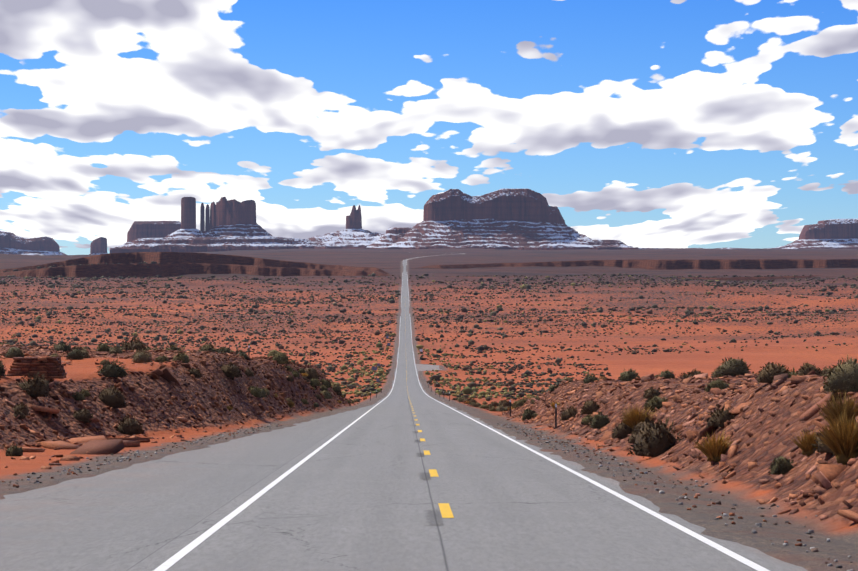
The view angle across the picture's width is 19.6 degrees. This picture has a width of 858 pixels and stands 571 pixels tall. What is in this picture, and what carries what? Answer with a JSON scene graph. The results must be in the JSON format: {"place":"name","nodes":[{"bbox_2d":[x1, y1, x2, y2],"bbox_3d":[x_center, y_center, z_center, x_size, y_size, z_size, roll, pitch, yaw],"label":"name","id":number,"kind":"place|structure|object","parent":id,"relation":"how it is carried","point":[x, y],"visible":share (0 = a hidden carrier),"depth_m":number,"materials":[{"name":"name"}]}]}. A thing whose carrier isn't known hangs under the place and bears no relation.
{"place":"outdoors","nodes":[
{"label":"outdoors","id":0,"kind":"place"},
{"bbox_2d":[0,252,807,570],"bbox_3d":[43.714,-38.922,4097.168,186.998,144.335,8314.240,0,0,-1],"label":"road asphalt","id":1,"kind":"structure","parent":0,"point":[358,496],"depth_m":44.37,"materials":[{"name":"grey asphalt"}]},
{"bbox_2d":[153,273,402,570],"bbox_3d":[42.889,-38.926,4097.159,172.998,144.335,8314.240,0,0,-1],"label":"road edge line","id":2,"kind":"object","parent":1,"relation":"on","point":[174,559],"visible":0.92,"depth_m":42.95,"materials":[{"name":"white paint"}]},
{"bbox_2d":[407,399,441,517],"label":"road patches","id":3,"kind":"object","parent":1,"relation":"on","point":[428,477],"visible":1,"depth_m":59.89,"materials":[{"name":"grey asphalt"}]},
{"bbox_2d":[405,319,453,517],"bbox_3d":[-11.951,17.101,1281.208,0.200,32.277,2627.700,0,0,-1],"label":"road centre dashes","id":4,"kind":"object","parent":1,"relation":"on","point":[445,510],"visible":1,"depth_m":46.44,"materials":[{"name":"yellow paint"}]},
{"bbox_2d":[406,262,769,570],"bbox_3d":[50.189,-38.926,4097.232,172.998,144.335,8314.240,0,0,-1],"label":"road edge line","id":5,"kind":"object","parent":1,"relation":"on","point":[755,566],"visible":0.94,"depth_m":42.89,"materials":[{"name":"white paint"}]},
{"bbox_2d":[0,248,857,570],"bbox_3d":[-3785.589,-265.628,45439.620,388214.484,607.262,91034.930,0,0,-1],"label":"terrain","id":6,"kind":"structure","parent":0,"point":[742,486],"depth_m":1386.10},
{"bbox_2d":[0,231,65,254],"bbox_3d":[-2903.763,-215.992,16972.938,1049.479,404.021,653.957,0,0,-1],"label":"mesa","id":7,"kind":"structure","parent":6,"relation":"on","point":[11,243],"depth_m":16832.33,"materials":[{"name":"stone"}]},
{"bbox_2d":[6,356,92,408],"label":"rock outcrop","id":8,"kind":"object","parent":6,"relation":"on","point":[50,367],"visible":0.96,"depth_m":105.46,"materials":[{"name":"brown stone"}]},
{"bbox_2d":[89,237,107,254],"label":"butte","id":9,"kind":"object","parent":6,"relation":"on","point":[98,246],"visible":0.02,"depth_m":16947.44,"materials":[{"name":"stone"}]},
{"bbox_2d":[110,221,180,252],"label":"mesa","id":10,"kind":"structure","parent":6,"relation":"on","point":[150,229],"depth_m":15878.70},
{"bbox_2d":[112,197,326,252],"bbox_3d":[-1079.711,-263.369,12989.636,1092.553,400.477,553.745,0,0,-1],"label":"butte towers","id":11,"kind":"structure","parent":6,"relation":"on","point":[227,225],"depth_m":12879.97,"materials":[{"name":"brown stone"}]},
{"bbox_2d":[308,205,384,248],"bbox_3d":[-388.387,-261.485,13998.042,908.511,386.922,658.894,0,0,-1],"label":"rock spire","id":12,"kind":"structure","parent":6,"relation":"on","point":[353,235],"depth_m":13834.00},
{"bbox_2d":[0,261,857,400],"bbox_3d":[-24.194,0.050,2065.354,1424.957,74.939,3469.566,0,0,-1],"label":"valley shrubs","id":13,"kind":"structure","parent":6,"relation":"on","point":[470,389],"depth_m":1835.15,"materials":[{"name":"plant"}]},
{"bbox_2d":[0,344,857,570],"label":"rocks","id":14,"kind":"object","parent":6,"relation":"on","point":[825,475],"visible":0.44,"depth_m":93.50,"materials":[{"name":"brown stone"}]},
{"bbox_2d":[0,337,857,474],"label":"shrubs","id":15,"kind":"object","parent":6,"relation":"on","point":[838,438],"visible":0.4,"depth_m":94.75,"materials":[{"name":"green plant"}]},
{"bbox_2d":[366,188,637,249],"bbox_3d":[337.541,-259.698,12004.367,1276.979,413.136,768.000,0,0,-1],"label":"mesa","id":16,"kind":"structure","parent":6,"relation":"on","point":[522,219],"depth_m":11859.48,"materials":[{"name":"brown stone"}]},
{"bbox_2d":[555,404,556,428],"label":"delineator post","id":17,"kind":"object","parent":6,"relation":"on","point":[555,416],"visible":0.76,"depth_m":119.47,"materials":[{"name":"grey"}]},
{"bbox_2d":[638,245,790,248],"bbox_3d":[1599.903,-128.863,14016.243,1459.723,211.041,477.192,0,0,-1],"label":"hills","id":18,"kind":"structure","parent":6,"relation":"on","point":[784,246],"depth_m":13914.52,"materials":[{"name":"white snow"}]},
{"bbox_2d":[784,218,857,248],"bbox_3d":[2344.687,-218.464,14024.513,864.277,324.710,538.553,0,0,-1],"label":"mesa","id":19,"kind":"structure","parent":6,"relation":"on","point":[834,234],"depth_m":13890.38,"materials":[{"name":"stone"}]},
{"bbox_2d":[0,0,857,254],"label":"sky","id":20,"kind":"structure","parent":0,"point":[710,124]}
]}

